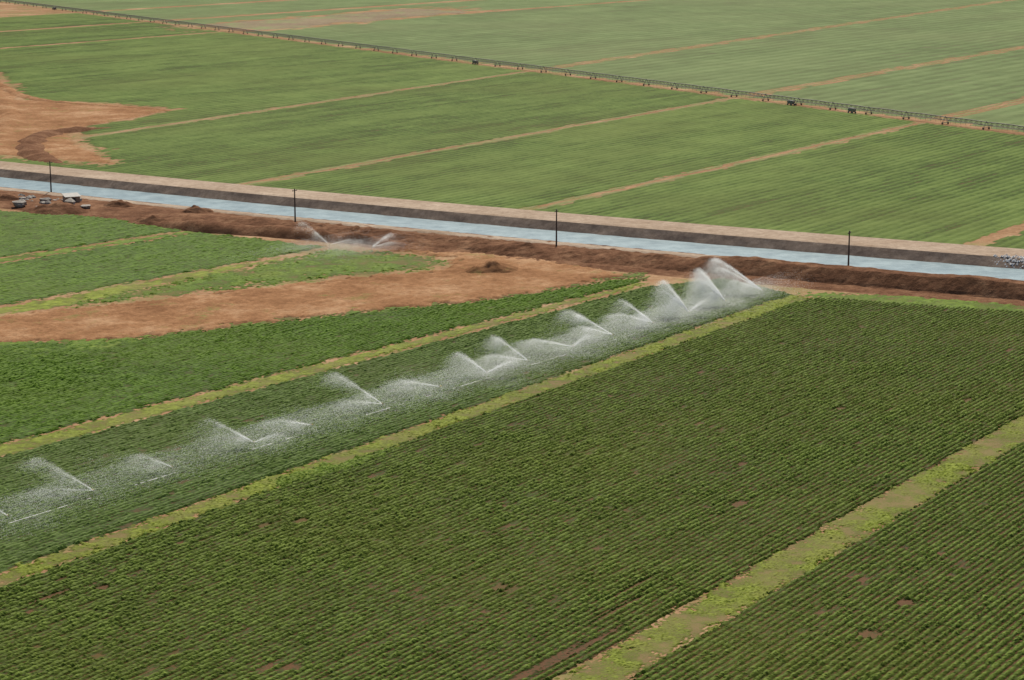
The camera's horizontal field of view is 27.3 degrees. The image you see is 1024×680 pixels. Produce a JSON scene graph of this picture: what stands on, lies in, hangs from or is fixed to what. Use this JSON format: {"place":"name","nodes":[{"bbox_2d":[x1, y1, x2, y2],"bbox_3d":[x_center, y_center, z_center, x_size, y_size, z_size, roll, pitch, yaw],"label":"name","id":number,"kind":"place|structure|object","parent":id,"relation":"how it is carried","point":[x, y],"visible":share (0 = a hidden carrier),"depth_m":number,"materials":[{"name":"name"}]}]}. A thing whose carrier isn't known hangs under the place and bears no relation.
{"place":"outdoors","nodes":[
{"label":"outdoors","id":0,"kind":"place"},
{"bbox_2d":[0,13,141,30],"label":"crop field","id":1,"kind":"structure","parent":0,"point":[40,21],"depth_m":1202.85,"materials":[{"name":"green plant"}]},
{"bbox_2d":[0,82,171,163],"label":"bare dirt","id":2,"kind":"structure","parent":0,"point":[37,116],"depth_m":668.54,"materials":[{"name":"brown soil"}]},
{"bbox_2d":[0,22,217,47],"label":"crop field","id":3,"kind":"structure","parent":0,"point":[69,35],"depth_m":1096.46,"materials":[{"name":"green plant"}]},
{"bbox_2d":[1,0,266,11],"bbox_3d":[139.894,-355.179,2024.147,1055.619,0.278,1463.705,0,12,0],"label":"crop field","id":4,"kind":"structure","parent":0,"point":[97,5],"depth_m":1405.72,"materials":[{"name":"green plant"}]},
{"bbox_2d":[0,232,326,304],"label":"crop field","id":5,"kind":"structure","parent":0,"point":[77,271],"depth_m":410.32,"materials":[{"name":"green plant"}]},
{"bbox_2d":[0,32,520,136],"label":"crop field","id":6,"kind":"structure","parent":0,"point":[203,75],"depth_m":849.84,"materials":[{"name":"green plant"}]},
{"bbox_2d":[89,0,455,20],"bbox_3d":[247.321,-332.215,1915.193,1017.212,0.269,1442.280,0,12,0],"label":"crop field","id":7,"kind":"structure","parent":0,"point":[226,10],"depth_m":1342.73,"materials":[{"name":"green plant"}]},
{"bbox_2d":[0,249,623,342],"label":"bare dirt","id":8,"kind":"structure","parent":0,"point":[455,283],"depth_m":370.87,"materials":[{"name":"brown soil"}]},
{"bbox_2d":[0,278,646,443],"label":"crop field","id":9,"kind":"structure","parent":0,"point":[50,391],"depth_m":325.65,"materials":[{"name":"green plant"}]},
{"bbox_2d":[208,9,462,30],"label":"fallow field","id":10,"kind":"structure","parent":0,"point":[298,22],"depth_m":1220.82,"materials":[{"name":"soil"}]},
{"bbox_2d":[0,187,719,257],"bbox_3d":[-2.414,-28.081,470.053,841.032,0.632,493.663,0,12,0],"label":"canal track","id":11,"kind":"structure","parent":0,"point":[589,246],"depth_m":450.28,"materials":[{"name":"brown soil"}]},
{"bbox_2d":[0,72,728,183],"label":"crop field","id":12,"kind":"structure","parent":0,"point":[240,148],"depth_m":651.02,"materials":[{"name":"green plant"}]},
{"bbox_2d":[0,278,791,572],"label":"crop field","id":13,"kind":"structure","parent":0,"point":[167,433],"depth_m":283.02,"materials":[{"name":"green plant"}]},
{"bbox_2d":[167,0,632,26],"bbox_3d":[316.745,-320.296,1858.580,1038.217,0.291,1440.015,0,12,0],"label":"crop field","id":14,"kind":"structure","parent":0,"point":[493,5],"depth_m":1355.91,"materials":[{"name":"green plant"}]},
{"bbox_2d":[0,296,1023,679],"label":"crop field","id":15,"kind":"structure","parent":0,"point":[552,532],"depth_m":241.02,"materials":[{"name":"green plant"}]},
{"bbox_2d":[0,0,1023,679],"bbox_3d":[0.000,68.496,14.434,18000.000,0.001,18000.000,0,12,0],"label":"ground","id":16,"kind":"structure","parent":0,"point":[10,10],"depth_m":562.87,"materials":[{"name":"soil"}]},
{"bbox_2d":[0,93,22,132],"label":"earth bank","id":17,"kind":"structure","parent":16,"relation":"on","point":[11,117],"depth_m":683.99,"materials":[{"name":"brown soil"}]},
{"bbox_2d":[0,193,24,200],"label":"dirt mound","id":18,"kind":"object","parent":16,"relation":"on","point":[6,197],"visible":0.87,"depth_m":492.66,"materials":[{"name":"brown soil"}]},
{"bbox_2d":[22,201,90,214],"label":"dirt mound","id":19,"kind":"object","parent":16,"relation":"on","point":[58,208],"visible":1,"depth_m":474.52,"materials":[{"name":"brown soil"}]},
{"bbox_2d":[0,467,124,539],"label":"sprinkler","id":20,"kind":"object","parent":16,"relation":"on","point":[29,512],"visible":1,"depth_m":240.66,"materials":[{"name":"liquid"}]},
{"bbox_2d":[15,126,110,162],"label":"earth bank","id":21,"kind":"structure","parent":16,"relation":"on","point":[31,147],"depth_m":601.53,"materials":[{"name":"brown soil"}]},
{"bbox_2d":[64,197,75,204],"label":"rock","id":22,"kind":"object","parent":16,"relation":"on","point":[70,200],"visible":0.62,"depth_m":483.30,"materials":[{"name":"grey stone"}]},
{"bbox_2d":[61,192,80,201],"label":"pump shed","id":23,"kind":"structure","parent":16,"relation":"on","point":[75,196],"depth_m":488.06,"materials":[{"name":"metal"}]},
{"bbox_2d":[0,337,147,358],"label":"weed patch","id":24,"kind":"object","parent":16,"relation":"on","point":[76,343],"visible":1,"depth_m":336.50,"materials":[{"name":"green plant"}]},
{"bbox_2d":[80,204,90,208],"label":"rock","id":25,"kind":"object","parent":16,"relation":"on","point":[87,206],"visible":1,"depth_m":478.26,"materials":[{"name":"grey stone"}]},
{"bbox_2d":[0,210,180,256],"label":"crop field","id":26,"kind":"structure","parent":16,"relation":"on","point":[22,232],"depth_m":448.79,"materials":[{"name":"green plant"}]},
{"bbox_2d":[0,231,194,261],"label":"grass strip","id":27,"kind":"object","parent":16,"relation":"on","point":[65,250],"depth_m":427.34,"materials":[{"name":"green plant"}]},
{"bbox_2d":[2,454,210,523],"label":"sprinkler","id":28,"kind":"object","parent":16,"relation":"on","point":[46,492],"visible":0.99,"depth_m":250.44,"materials":[{"name":"liquid"}]},
{"bbox_2d":[103,200,135,206],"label":"dirt mound","id":29,"kind":"object","parent":16,"relation":"on","point":[118,203],"visible":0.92,"depth_m":481.12,"materials":[{"name":"brown soil"}]},
{"bbox_2d":[0,257,287,313],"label":"grass strip","id":30,"kind":"object","parent":16,"relation":"on","point":[56,302],"depth_m":379.65,"materials":[{"name":"green plant"}]},
{"bbox_2d":[128,215,174,225],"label":"dirt mound","id":31,"kind":"object","parent":16,"relation":"on","point":[150,220],"visible":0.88,"depth_m":459.37,"materials":[{"name":"brown soil"}]},
{"bbox_2d":[43,434,273,508],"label":"sprinkler","id":32,"kind":"object","parent":16,"relation":"on","point":[152,466],"visible":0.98,"depth_m":260.38,"materials":[{"name":"liquid"}]},
{"bbox_2d":[182,205,213,212],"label":"dirt mound","id":33,"kind":"object","parent":16,"relation":"on","point":[195,209],"visible":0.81,"depth_m":471.82,"materials":[{"name":"brown soil"}]},
{"bbox_2d":[102,405,359,476],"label":"sprinkler","id":34,"kind":"object","parent":16,"relation":"on","point":[254,442],"visible":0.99,"depth_m":271.71,"materials":[{"name":"liquid"}]},
{"bbox_2d":[65,249,447,307],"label":"weed patch","id":35,"kind":"object","parent":16,"relation":"on","point":[273,273],"visible":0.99,"depth_m":401.02,"materials":[{"name":"green plant"}]},
{"bbox_2d":[153,219,409,246],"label":"earth bank","id":36,"kind":"structure","parent":16,"relation":"on","point":[270,231],"depth_m":442.68,"materials":[{"name":"brown soil"}]},
{"bbox_2d":[198,393,414,455],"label":"sprinkler","id":37,"kind":"object","parent":16,"relation":"on","point":[293,422],"visible":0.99,"depth_m":280.38,"materials":[{"name":"liquid"}]},
{"bbox_2d":[240,222,400,261],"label":"water spray","id":38,"kind":"object","parent":16,"relation":"on","point":[344,241],"visible":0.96,"depth_m":426.43,"materials":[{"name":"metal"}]},
{"bbox_2d":[0,283,647,455],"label":"grass strip","id":39,"kind":"object","parent":16,"relation":"on","point":[50,438],"depth_m":306.50,"materials":[{"name":"green plant"}]},
{"bbox_2d":[267,447,400,486],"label":"grass strip","id":40,"kind":"object","parent":16,"relation":"on","point":[319,468],"depth_m":261.34,"materials":[{"name":"green plant"}]},
{"bbox_2d":[281,226,439,266],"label":"sprinkler","id":41,"kind":"object","parent":16,"relation":"on","point":[375,246],"visible":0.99,"depth_m":423.52,"materials":[{"name":"liquid"}]},
{"bbox_2d":[351,225,370,230],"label":"dirt mound","id":42,"kind":"object","parent":16,"relation":"on","point":[356,228],"visible":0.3,"depth_m":441.43,"materials":[{"name":"brown soil"}]},
{"bbox_2d":[98,272,648,339],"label":"grass strip","id":43,"kind":"object","parent":16,"relation":"on","point":[641,274],"depth_m":364.10,"materials":[{"name":"green plant"}]},
{"bbox_2d":[270,372,497,431],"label":"sprinkler","id":44,"kind":"object","parent":16,"relation":"on","point":[371,403],"visible":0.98,"depth_m":293.79,"materials":[{"name":"liquid"}]},
{"bbox_2d":[10,290,777,522],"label":"irrigation pipe","id":45,"kind":"object","parent":16,"relation":"on","point":[287,438],"visible":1,"depth_m":274.32,"materials":[{"name":"metal"}]},
{"bbox_2d":[0,295,808,585],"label":"grass strip","id":46,"kind":"object","parent":16,"relation":"on","point":[51,560],"depth_m":276.01,"materials":[{"name":"green plant"}]},
{"bbox_2d":[337,356,521,419],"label":"sprinkler","id":47,"kind":"object","parent":16,"relation":"on","point":[411,382],"visible":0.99,"depth_m":302.08,"materials":[{"name":"liquid"}]},
{"bbox_2d":[378,340,574,398],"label":"sprinkler","id":48,"kind":"object","parent":16,"relation":"on","point":[489,371],"visible":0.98,"depth_m":311.95,"materials":[{"name":"liquid"}]},
{"bbox_2d":[465,259,518,272],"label":"dirt mound","id":49,"kind":"object","parent":16,"relation":"on","point":[491,266],"visible":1,"depth_m":399.45,"materials":[{"name":"brown soil"}]},
{"bbox_2d":[0,0,1023,132],"bbox_3d":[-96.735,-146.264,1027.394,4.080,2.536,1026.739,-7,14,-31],"label":"irrigation machine","id":50,"kind":"object","parent":16,"relation":"on","point":[850,109],"visible":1,"depth_m":838.16,"materials":[{"name":"metal"}]},
{"bbox_2d":[409,321,620,388],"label":"sprinkler","id":51,"kind":"object","parent":16,"relation":"on","point":[500,340],"visible":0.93,"depth_m":320.31,"materials":[{"name":"liquid"}]},
{"bbox_2d":[80,0,1010,138],"bbox_3d":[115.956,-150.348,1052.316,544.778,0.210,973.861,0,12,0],"label":"grass strip","id":52,"kind":"object","parent":16,"relation":"on","point":[233,114],"depth_m":817.47,"materials":[{"name":"green plant"}]},
{"bbox_2d":[477,322,656,372],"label":"sprinkler","id":53,"kind":"object","parent":16,"relation":"on","point":[558,343],"visible":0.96,"depth_m":328.83,"materials":[{"name":"liquid"}]},
{"bbox_2d":[515,309,672,360],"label":"sprinkler","id":54,"kind":"object","parent":16,"relation":"on","point":[582,322],"visible":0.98,"depth_m":339.40,"materials":[{"name":"liquid"}]},
{"bbox_2d":[236,46,1023,184],"bbox_3d":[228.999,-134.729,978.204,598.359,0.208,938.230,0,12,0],"label":"grass strip","id":55,"kind":"object","parent":16,"relation":"on","point":[529,134],"depth_m":662.33,"materials":[{"name":"green plant"}]},
{"bbox_2d":[570,298,722,339],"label":"sprinkler","id":56,"kind":"object","parent":16,"relation":"on","point":[642,321],"visible":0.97,"depth_m":348.64,"materials":[{"name":"liquid"}]},
{"bbox_2d":[587,278,766,331],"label":"sprinkler","id":57,"kind":"object","parent":16,"relation":"on","point":[673,305],"visible":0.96,"depth_m":356.65,"materials":[{"name":"liquid"}]},
{"bbox_2d":[627,266,779,322],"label":"sprinkler","id":58,"kind":"object","parent":16,"relation":"on","point":[712,286],"visible":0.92,"depth_m":366.14,"materials":[{"name":"liquid"}]},
{"bbox_2d":[694,257,809,311],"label":"sprinkler","id":59,"kind":"object","parent":16,"relation":"on","point":[752,287],"visible":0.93,"depth_m":376.95,"materials":[{"name":"liquid"}]},
{"bbox_2d":[521,99,1023,209],"bbox_3d":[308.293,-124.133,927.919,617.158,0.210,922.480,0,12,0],"label":"grass strip","id":60,"kind":"object","parent":16,"relation":"on","point":[648,184],"depth_m":573.92,"materials":[{"name":"soil"}]},
{"bbox_2d":[554,414,1023,679],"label":"grass strip","id":61,"kind":"object","parent":16,"relation":"on","point":[724,599],"depth_m":225.54,"materials":[{"name":"green plant"}]},
{"bbox_2d":[799,292,1023,312],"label":"grass strip","id":62,"kind":"object","parent":16,"relation":"on","point":[939,302],"depth_m":371.41,"materials":[{"name":"green plant"}]},
{"bbox_2d":[0,187,1023,305],"bbox_3d":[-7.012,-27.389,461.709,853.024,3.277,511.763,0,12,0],"label":"earth bank","id":63,"kind":"structure","parent":0,"point":[874,281],"depth_m":402.83,"materials":[{"name":"brown soil"}]},
{"bbox_2d":[12,200,26,206],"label":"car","id":64,"kind":"object","parent":63,"relation":"on","point":[19,202],"visible":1,"depth_m":482.73,"materials":[{"name":"white metal"}]},
{"bbox_2d":[39,197,51,201],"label":"rock","id":65,"kind":"object","parent":63,"relation":"on","point":[45,199],"visible":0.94,"depth_m":489.26,"materials":[{"name":"grey stone"}]},
{"bbox_2d":[47,161,51,191],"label":"utility pole","id":66,"kind":"object","parent":63,"relation":"on","point":[50,177],"visible":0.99,"depth_m":504.38,"materials":[{"name":"brown wood"}]},
{"bbox_2d":[292,188,296,221],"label":"utility pole","id":67,"kind":"object","parent":63,"relation":"on","point":[294,206],"visible":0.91,"depth_m":456.92,"materials":[{"name":"brown wood"}]},
{"bbox_2d":[555,209,557,245],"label":"utility pole","id":68,"kind":"object","parent":63,"relation":"on","point":[556,211],"visible":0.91,"depth_m":426.56,"materials":[{"name":"brown wood"}]},
{"bbox_2d":[847,230,850,265],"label":"utility pole","id":69,"kind":"object","parent":63,"relation":"on","point":[849,232],"visible":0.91,"depth_m":399.21,"materials":[{"name":"brown wood"}]},
{"bbox_2d":[0,177,1023,280],"bbox_3d":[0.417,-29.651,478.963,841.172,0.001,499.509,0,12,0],"label":"canal water","id":70,"kind":"structure","parent":0,"point":[726,250],"depth_m":445.17,"materials":[{"name":"liquid"}]},
{"bbox_2d":[0,169,1023,268],"bbox_3d":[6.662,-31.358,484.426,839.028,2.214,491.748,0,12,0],"label":"canal bank","id":71,"kind":"structure","parent":0,"point":[884,253],"depth_m":451.97,"materials":[{"name":"grey concrete"}]},
{"bbox_2d":[993,254,1023,268],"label":"rubble","id":72,"kind":"object","parent":71,"relation":"on","point":[1009,259],"visible":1,"depth_m":404.98,"materials":[{"name":"grey stone"}]},
{"bbox_2d":[0,161,1023,258],"bbox_3d":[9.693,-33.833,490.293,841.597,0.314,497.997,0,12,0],"label":"canal road","id":73,"kind":"structure","parent":0,"point":[680,226],"depth_m":460.49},
{"bbox_2d":[253,99,913,208],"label":"crop field","id":74,"kind":"structure","parent":0,"point":[533,170],"depth_m":578.12,"materials":[{"name":"green plant"}]},
{"bbox_2d":[246,0,1001,68],"bbox_3d":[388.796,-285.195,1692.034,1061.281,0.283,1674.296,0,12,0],"label":"crop field","id":75,"kind":"structure","parent":0,"point":[549,37],"depth_m":1147.80,"materials":[{"name":"green plant"}]},
{"bbox_2d":[534,123,1023,243],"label":"crop field","id":76,"kind":"structure","parent":0,"point":[927,182],"depth_m":507.66,"materials":[{"name":"green plant"}]},
{"bbox_2d":[547,0,1023,95],"bbox_3d":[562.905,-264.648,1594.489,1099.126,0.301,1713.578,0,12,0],"label":"crop field","id":77,"kind":"structure","parent":0,"point":[774,62],"depth_m":962.99,"materials":[{"name":"green plant"}]},
{"bbox_2d":[626,442,1023,679],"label":"crop field","id":78,"kind":"structure","parent":0,"point":[932,588],"depth_m":210.41,"materials":[{"name":"green plant"}]},
{"bbox_2d":[747,49,1023,118],"bbox_3d":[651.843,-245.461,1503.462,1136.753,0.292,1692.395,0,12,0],"label":"crop field","id":79,"kind":"structure","parent":0,"point":[961,85],"depth_m":779.31,"materials":[{"name":"green plant"}]},
{"bbox_2d":[946,103,1023,131],"bbox_3d":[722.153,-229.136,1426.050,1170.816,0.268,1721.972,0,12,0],"label":"crop field","id":80,"kind":"structure","parent":0,"point":[1013,114],"depth_m":679.83,"materials":[{"name":"green plant"}]},
{"bbox_2d":[986,230,1023,248],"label":"crop field","id":81,"kind":"structure","parent":0,"point":[1014,241],"depth_m":434.38,"materials":[{"name":"green plant"}]}
]}

